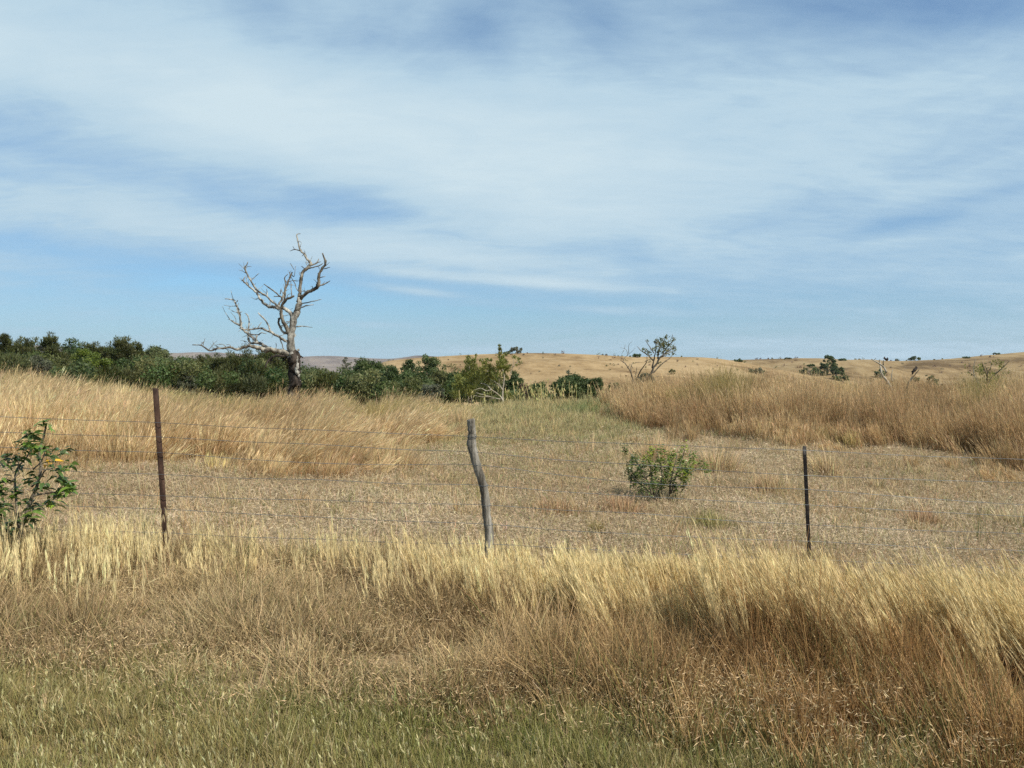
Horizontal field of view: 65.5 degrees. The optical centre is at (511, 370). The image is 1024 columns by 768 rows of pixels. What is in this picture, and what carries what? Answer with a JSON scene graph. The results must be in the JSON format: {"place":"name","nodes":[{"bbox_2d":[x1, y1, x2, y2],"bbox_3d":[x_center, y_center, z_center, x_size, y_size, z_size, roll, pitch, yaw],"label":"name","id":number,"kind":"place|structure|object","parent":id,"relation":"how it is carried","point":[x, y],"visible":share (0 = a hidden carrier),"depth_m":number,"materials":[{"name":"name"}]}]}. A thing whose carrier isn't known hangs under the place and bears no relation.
{"place":"outdoors","nodes":[
{"label":"outdoors","id":0,"kind":"place"},
{"bbox_2d":[34,345,436,373],"bbox_3d":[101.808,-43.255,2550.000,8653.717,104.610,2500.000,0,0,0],"label":"distant hills","id":1,"kind":"structure","parent":0,"point":[331,363],"depth_m":2201.38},
{"bbox_2d":[148,378,664,446],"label":"olive grass","id":2,"kind":"structure","parent":0,"point":[548,408],"depth_m":21.52,"materials":[{"name":"plant"}]},
{"bbox_2d":[0,630,1016,767],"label":"verge grass","id":3,"kind":"structure","parent":0,"point":[291,742],"depth_m":3.52,"materials":[{"name":"plant"}]},
{"bbox_2d":[0,499,1023,767],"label":"brown grass","id":4,"kind":"structure","parent":0,"point":[924,685],"depth_m":4.30,"materials":[{"name":"brown plant"}]},
{"bbox_2d":[0,384,1023,767],"bbox_3d":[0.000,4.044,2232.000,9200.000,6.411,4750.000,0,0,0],"label":"ground","id":5,"kind":"structure","parent":0,"point":[602,474],"depth_m":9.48,"materials":[{"name":"beige plant"}]},
{"bbox_2d":[0,333,16,354],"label":"casuarina tree","id":6,"kind":"object","parent":5,"relation":"on","point":[6,342],"visible":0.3,"depth_m":65.80,"materials":[{"name":"green plant"}]},
{"bbox_2d":[0,351,32,375],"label":"casuarina tree","id":7,"kind":"object","parent":5,"relation":"on","point":[9,363],"visible":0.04,"depth_m":57.49,"materials":[{"name":"green plant"}]},
{"bbox_2d":[13,336,41,356],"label":"casuarina tree","id":8,"kind":"object","parent":5,"relation":"on","point":[26,345],"visible":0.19,"depth_m":71.72,"materials":[{"name":"green plant"}]},
{"bbox_2d":[22,355,52,380],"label":"scrub tree","id":9,"kind":"object","parent":5,"relation":"on","point":[40,362],"visible":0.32,"depth_m":56.66,"materials":[{"name":"green plant"}]},
{"bbox_2d":[0,419,78,561],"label":"leafy shrub","id":10,"kind":"object","parent":5,"relation":"on","point":[68,487],"visible":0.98,"depth_m":6.00,"materials":[{"name":"green plant"}]},
{"bbox_2d":[36,331,61,362],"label":"casuarina tree","id":11,"kind":"object","parent":5,"relation":"on","point":[48,340],"visible":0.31,"depth_m":61.74,"materials":[{"name":"green plant"}]},
{"bbox_2d":[43,357,81,385],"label":"casuarina tree","id":12,"kind":"object","parent":5,"relation":"on","point":[65,362],"visible":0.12,"depth_m":57.85,"materials":[{"name":"green plant"}]},
{"bbox_2d":[58,337,91,356],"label":"broadleaf tree","id":13,"kind":"object","parent":5,"relation":"on","point":[71,348],"visible":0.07,"depth_m":69.47,"materials":[{"name":"green plant"}]},
{"bbox_2d":[70,348,113,382],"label":"broadleaf tree","id":14,"kind":"object","parent":5,"relation":"on","point":[93,358],"visible":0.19,"depth_m":59.64,"materials":[{"name":"green plant"}]},
{"bbox_2d":[79,341,113,387],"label":"casuarina tree","id":15,"kind":"object","parent":5,"relation":"on","point":[99,349],"visible":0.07,"depth_m":67.39,"materials":[{"name":"green plant"}]},
{"bbox_2d":[104,335,135,391],"bbox_3d":[-30.976,2.298,63.062,2.806,10.311,3.215,0,0,-38],"label":"casuarina tree","id":16,"kind":"object","parent":5,"relation":"on","point":[123,348],"visible":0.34,"depth_m":62.57,"materials":[{"name":"green plant"}]},
{"bbox_2d":[130,340,148,358],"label":"casuarina tree","id":17,"kind":"object","parent":5,"relation":"on","point":[138,348],"visible":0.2,"depth_m":65.72,"materials":[{"name":"green plant"}]},
{"bbox_2d":[127,351,173,393],"bbox_3d":[-26.945,2.965,60.130,3.797,8.980,3.596,0,0,0],"label":"broadleaf tree","id":18,"kind":"object","parent":5,"relation":"on","point":[150,388],"visible":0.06,"depth_m":59.35,"materials":[{"name":"green plant"}]},
{"bbox_2d":[144,344,173,360],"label":"broadleaf tree","id":19,"kind":"object","parent":5,"relation":"on","point":[151,350],"visible":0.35,"depth_m":73.35,"materials":[{"name":"green plant"}]},
{"bbox_2d":[159,364,188,393],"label":"scrub tree","id":20,"kind":"object","parent":5,"relation":"on","point":[172,385],"visible":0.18,"depth_m":57.46,"materials":[{"name":"green plant"}]},
{"bbox_2d":[177,372,196,394],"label":"scrub tree","id":21,"kind":"object","parent":5,"relation":"on","point":[189,385],"visible":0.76,"depth_m":55.76,"materials":[{"name":"green plant"}]},
{"bbox_2d":[174,356,205,363],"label":"broadleaf tree","id":22,"kind":"object","parent":5,"relation":"on","point":[179,359],"visible":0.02,"depth_m":67.67,"materials":[{"name":"green plant"}]},
{"bbox_2d":[193,354,211,395],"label":"casuarina tree","id":23,"kind":"object","parent":5,"relation":"on","point":[201,358],"visible":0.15,"depth_m":63.69,"materials":[{"name":"green plant"}]},
{"bbox_2d":[204,352,225,397],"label":"casuarina tree","id":24,"kind":"object","parent":5,"relation":"on","point":[216,362],"visible":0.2,"depth_m":59.54,"materials":[{"name":"green plant"}]},
{"bbox_2d":[215,344,258,402],"bbox_3d":[-19.808,2.708,58.057,3.521,9.490,3.474,0,0,0],"label":"casuarina tree","id":25,"kind":"object","parent":5,"relation":"on","point":[231,361],"visible":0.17,"depth_m":57.40,"materials":[{"name":"green plant"}]},
{"bbox_2d":[0,362,485,480],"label":"golden grass","id":26,"kind":"structure","parent":5,"relation":"on","point":[31,400],"depth_m":13.70,"materials":[{"name":"beige plant"}]},
{"bbox_2d":[193,233,329,401],"bbox_3d":[-7.964,-1.607,25.979,4.302,5.962,1.827,0,0,0],"label":"dead tree","id":27,"kind":"object","parent":5,"relation":"on","point":[291,355],"visible":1,"depth_m":25.85,"materials":[{"name":"grey wood"}]},
{"bbox_2d":[253,346,288,401],"bbox_3d":[-18.516,2.763,59.991,3.763,9.395,3.826,0,0,0],"label":"casuarina tree","id":28,"kind":"object","parent":5,"relation":"on","point":[274,360],"visible":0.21,"depth_m":59.53,"materials":[{"name":"green plant"}]},
{"bbox_2d":[280,349,288,393],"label":"casuarina tree","id":29,"kind":"object","parent":5,"relation":"on","point":[286,368],"visible":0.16,"depth_m":65.73,"materials":[{"name":"green plant"}]},
{"bbox_2d":[0,348,588,406],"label":"undergrowth","id":30,"kind":"object","parent":5,"relation":"on","point":[257,375],"visible":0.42,"depth_m":52.72,"materials":[{"name":"green plant"}]},
{"bbox_2d":[285,376,317,402],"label":"scrub tree","id":31,"kind":"object","parent":5,"relation":"on","point":[308,393],"visible":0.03,"depth_m":57.41,"materials":[{"name":"green plant"}]},
{"bbox_2d":[283,452,365,478],"bbox_3d":[-2.823,1.387,12.145,1.311,0.484,0.926,0,0,0],"label":"grass tussock","id":32,"kind":"object","parent":5,"relation":"on","point":[308,470],"depth_m":12.05,"materials":[{"name":"beige plant"}]},
{"bbox_2d":[318,367,349,400],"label":"broadleaf tree","id":33,"kind":"object","parent":5,"relation":"on","point":[342,369],"visible":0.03,"depth_m":70.18,"materials":[{"name":"green plant"}]},
{"bbox_2d":[342,357,347,369],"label":"gum tree","id":34,"kind":"object","parent":5,"relation":"on","point":[346,365],"visible":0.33,"depth_m":109.91,"materials":[{"name":"green plant"}]},
{"bbox_2d":[346,359,356,369],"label":"gum tree","id":35,"kind":"object","parent":5,"relation":"on","point":[349,363],"visible":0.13,"depth_m":111.71,"materials":[{"name":"green plant"}]},
{"bbox_2d":[344,370,372,406],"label":"broadleaf tree","id":36,"kind":"object","parent":5,"relation":"on","point":[365,399],"visible":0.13,"depth_m":59.59,"materials":[{"name":"green plant"}]},
{"bbox_2d":[345,356,386,402],"bbox_3d":[-11.299,3.147,62.039,4.098,8.617,3.813,0,0,0],"label":"broadleaf tree","id":37,"kind":"object","parent":5,"relation":"on","point":[360,364],"visible":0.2,"depth_m":61.69,"materials":[{"name":"green plant"}]},
{"bbox_2d":[376,364,402,397],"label":"broadleaf tree","id":38,"kind":"object","parent":5,"relation":"on","point":[392,372],"visible":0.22,"depth_m":59.58,"materials":[{"name":"green plant"}]},
{"bbox_2d":[348,433,444,471],"bbox_3d":[-1.899,1.285,13.015,1.875,0.728,1.267,0,0,13],"label":"grass tussock","id":39,"kind":"object","parent":5,"relation":"on","point":[418,460],"depth_m":12.90,"materials":[{"name":"beige plant"}]},
{"bbox_2d":[385,379,411,404],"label":"scrub tree","id":40,"kind":"object","parent":5,"relation":"on","point":[401,391],"visible":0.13,"depth_m":56.87,"materials":[{"name":"green plant"}]},
{"bbox_2d":[400,359,419,370],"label":"broadleaf tree","id":41,"kind":"object","parent":5,"relation":"on","point":[410,364],"visible":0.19,"depth_m":65.89,"materials":[{"name":"green plant"}]},
{"bbox_2d":[401,364,432,404],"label":"broadleaf tree","id":42,"kind":"object","parent":5,"relation":"on","point":[422,374],"visible":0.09,"depth_m":61.39,"materials":[{"name":"green plant"}]},
{"bbox_2d":[416,353,440,375],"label":"gum tree","id":43,"kind":"object","parent":5,"relation":"on","point":[432,362],"visible":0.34,"depth_m":67.74,"materials":[{"name":"green plant"}]},
{"bbox_2d":[416,383,444,405],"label":"scrub tree","id":44,"kind":"object","parent":5,"relation":"on","point":[426,389],"visible":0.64,"depth_m":55.56,"materials":[{"name":"green plant"}]},
{"bbox_2d":[428,363,463,405],"bbox_3d":[-5.379,3.390,64.221,3.186,8.143,3.330,0,0,-22],"label":"broadleaf tree","id":45,"kind":"object","parent":5,"relation":"on","point":[438,375],"visible":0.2,"depth_m":63.60,"materials":[{"name":"green plant"}]},
{"bbox_2d":[443,401,480,427],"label":"grass tussock","id":46,"kind":"object","parent":5,"relation":"on","point":[458,417],"depth_m":22.10,"materials":[{"name":"beige plant"}]},
{"bbox_2d":[449,344,522,404],"bbox_3d":[-1.013,0.150,30.913,2.938,2.401,1.916,0,0,0],"label":"wattle shrub","id":47,"kind":"object","parent":5,"relation":"on","point":[471,368],"visible":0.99,"depth_m":30.82,"materials":[{"name":"green plant"}]},
{"bbox_2d":[0,490,1023,693],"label":"seed grass","id":48,"kind":"structure","parent":5,"relation":"on","point":[976,597],"depth_m":5.17,"materials":[{"name":"beige plant"}]},
{"bbox_2d":[0,388,1023,572],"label":"wire fence","id":49,"kind":"object","parent":5,"relation":"on","point":[488,524],"visible":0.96,"depth_m":6.38,"materials":[{"name":"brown metal"}]},
{"bbox_2d":[500,370,523,400],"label":"broadleaf tree","id":50,"kind":"object","parent":5,"relation":"on","point":[515,378],"visible":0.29,"depth_m":47.73,"materials":[{"name":"green plant"}]},
{"bbox_2d":[518,382,531,400],"bbox_3d":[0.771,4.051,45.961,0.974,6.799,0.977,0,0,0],"label":"dead shrub","id":51,"kind":"object","parent":5,"relation":"on","point":[524,388],"visible":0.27,"depth_m":45.81,"materials":[{"name":"green plant"}]},
{"bbox_2d":[527,380,550,398],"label":"scrub tree","id":52,"kind":"object","parent":5,"relation":"on","point":[536,386],"visible":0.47,"depth_m":44.84,"materials":[{"name":"green plant"}]},
{"bbox_2d":[523,493,589,517],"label":"grass tussock","id":53,"kind":"object","parent":5,"relation":"on","point":[557,503],"depth_m":9.60,"materials":[{"name":"brown plant"}]},
{"bbox_2d":[549,372,598,399],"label":"round bush","id":54,"kind":"object","parent":5,"relation":"on","point":[577,380],"visible":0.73,"depth_m":41.11,"materials":[{"name":"green plant"}]},
{"bbox_2d":[585,376,603,398],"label":"round bush","id":55,"kind":"object","parent":5,"relation":"on","point":[595,384],"visible":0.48,"depth_m":40.74,"materials":[{"name":"green plant"}]},
{"bbox_2d":[585,520,610,533],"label":"grass tussock","id":56,"kind":"object","parent":5,"relation":"on","point":[598,527],"depth_m":8.46,"materials":[{"name":"beige plant"}]},
{"bbox_2d":[589,490,658,515],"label":"grass tussock","id":57,"kind":"object","parent":5,"relation":"on","point":[619,502],"depth_m":9.97,"materials":[{"name":"brown plant"}]},
{"bbox_2d":[634,373,655,383],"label":"round bush","id":58,"kind":"object","parent":5,"relation":"on","point":[641,375],"visible":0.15,"depth_m":33.80,"materials":[{"name":"green plant"}]},
{"bbox_2d":[620,334,676,389],"bbox_3d":[4.452,-0.218,25.986,1.839,1.962,1.054,0,0,7],"label":"sapling","id":59,"kind":"object","parent":5,"relation":"on","point":[661,344],"visible":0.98,"depth_m":25.89,"materials":[{"name":"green plant"}]},
{"bbox_2d":[622,430,692,462],"bbox_3d":[2.750,1.367,15.108,1.570,0.743,1.241,0,0,0],"label":"grass tussock","id":60,"kind":"object","parent":5,"relation":"on","point":[656,447],"depth_m":15.10,"materials":[{"name":"beige plant"}]},
{"bbox_2d":[620,439,712,495],"bbox_3d":[2.072,1.344,10.912,1.080,0.784,1.212,0,0,-11],"label":"paddock bush","id":61,"kind":"object","parent":5,"relation":"on","point":[686,473],"visible":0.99,"depth_m":10.89,"materials":[{"name":"green plant"}]},
{"bbox_2d":[628,485,707,503],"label":"grass tussock","id":62,"kind":"object","parent":5,"relation":"on","point":[666,489],"depth_m":10.95,"materials":[{"name":"brown plant"}]},
{"bbox_2d":[678,509,739,530],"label":"grass tussock","id":63,"kind":"object","parent":5,"relation":"on","point":[706,522],"depth_m":9.13,"materials":[{"name":"beige plant"}]},
{"bbox_2d":[678,430,767,473],"bbox_3d":[3.625,1.404,13.791,1.477,0.760,1.222,0,0,0],"label":"grass tussock","id":64,"kind":"object","parent":5,"relation":"on","point":[711,457],"depth_m":13.77,"materials":[{"name":"beige plant"}]},
{"bbox_2d":[746,469,791,492],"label":"grass tussock","id":65,"kind":"object","parent":5,"relation":"on","point":[768,482],"depth_m":11.88,"materials":[{"name":"beige plant"}]},
{"bbox_2d":[796,439,855,478],"bbox_3d":[5.392,1.494,13.768,0.911,0.710,0.923,0,0,0],"label":"grass tussock","id":66,"kind":"object","parent":5,"relation":"on","point":[834,470],"depth_m":13.64,"materials":[{"name":"beige plant"}]},
{"bbox_2d":[871,357,892,387],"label":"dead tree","id":67,"kind":"object","parent":5,"relation":"on","point":[880,364],"visible":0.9,"depth_m":24.16,"materials":[{"name":"grey wood"}]},
{"bbox_2d":[896,499,957,528],"bbox_3d":[5.184,1.715,9.983,0.739,0.463,0.729,0,0,0],"label":"grass tussock","id":68,"kind":"object","parent":5,"relation":"on","point":[929,514],"depth_m":9.95,"materials":[{"name":"brown plant"}]},
{"bbox_2d":[964,359,1009,384],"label":"wispy shrub","id":69,"kind":"object","parent":5,"relation":"on","point":[983,370],"visible":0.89,"depth_m":24.98,"materials":[{"name":"green plant"}]},
{"bbox_2d":[984,496,1023,526],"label":"grass tussock","id":70,"kind":"object","parent":5,"relation":"on","point":[1012,518],"depth_m":9.96,"materials":[{"name":"beige plant"}]},
{"bbox_2d":[0,0,1023,360],"label":"sky","id":71,"kind":"structure","parent":0,"point":[728,179],"materials":[{"name":"blue"}]},
{"bbox_2d":[378,353,850,407],"bbox_3d":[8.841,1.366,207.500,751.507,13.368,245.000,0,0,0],"label":"hill","id":72,"kind":"structure","parent":0,"point":[588,366],"depth_m":195.45,"materials":[{"name":"brown plant"}]},
{"bbox_2d":[509,346,522,353],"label":"hill tree","id":73,"kind":"object","parent":72,"relation":"on","point":[516,348],"visible":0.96,"depth_m":237.69,"materials":[{"name":"green plant"}]},
{"bbox_2d":[749,367,764,373],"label":"hill tree","id":74,"kind":"object","parent":72,"relation":"on","point":[756,369],"visible":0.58,"depth_m":205.81,"materials":[{"name":"green plant"}]},
{"bbox_2d":[591,359,1023,484],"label":"russet grass","id":75,"kind":"structure","parent":0,"point":[982,419],"depth_m":19.21,"materials":[{"name":"brown plant"}]},
{"bbox_2d":[905,366,919,391],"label":"dead branch","id":76,"kind":"object","parent":75,"relation":"on","point":[914,370],"visible":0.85,"depth_m":23.95,"materials":[{"name":"grey wood"}]},
{"bbox_2d":[731,352,1023,388],"bbox_3d":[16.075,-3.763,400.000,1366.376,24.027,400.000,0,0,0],"label":"hill","id":77,"kind":"structure","parent":0,"point":[857,368],"depth_m":355.17,"materials":[{"name":"brown plant"}]},
{"bbox_2d":[388,350,1022,390],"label":"hill scrub","id":78,"kind":"object","parent":77,"relation":"on","point":[737,361],"visible":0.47,"depth_m":240.04,"materials":[{"name":"green plant"}]},
{"bbox_2d":[799,367,821,374],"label":"hill tree","id":79,"kind":"object","parent":77,"relation":"on","point":[816,370],"visible":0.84,"depth_m":301.88,"materials":[{"name":"green plant"}]},
{"bbox_2d":[819,355,837,375],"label":"hill tree","id":80,"kind":"object","parent":77,"relation":"on","point":[824,366],"visible":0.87,"depth_m":301.89,"materials":[{"name":"green plant"}]},
{"bbox_2d":[829,365,848,380],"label":"hill tree","id":81,"kind":"object","parent":77,"relation":"on","point":[835,370],"visible":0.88,"depth_m":289.50,"materials":[{"name":"green plant"}]},
{"bbox_2d":[874,369,885,377],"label":"hill tree","id":82,"kind":"object","parent":77,"relation":"on","point":[877,373],"visible":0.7,"depth_m":303.03,"materials":[{"name":"green plant"}]},
{"bbox_2d":[907,356,920,360],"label":"hill tree","id":83,"kind":"object","parent":77,"relation":"on","point":[914,358],"visible":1,"depth_m":429.58,"materials":[{"name":"green plant"}]},
{"bbox_2d":[926,375,938,384],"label":"hill tree","id":84,"kind":"object","parent":77,"relation":"on","point":[931,376],"visible":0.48,"depth_m":289.42,"materials":[{"name":"green plant"}]}
]}

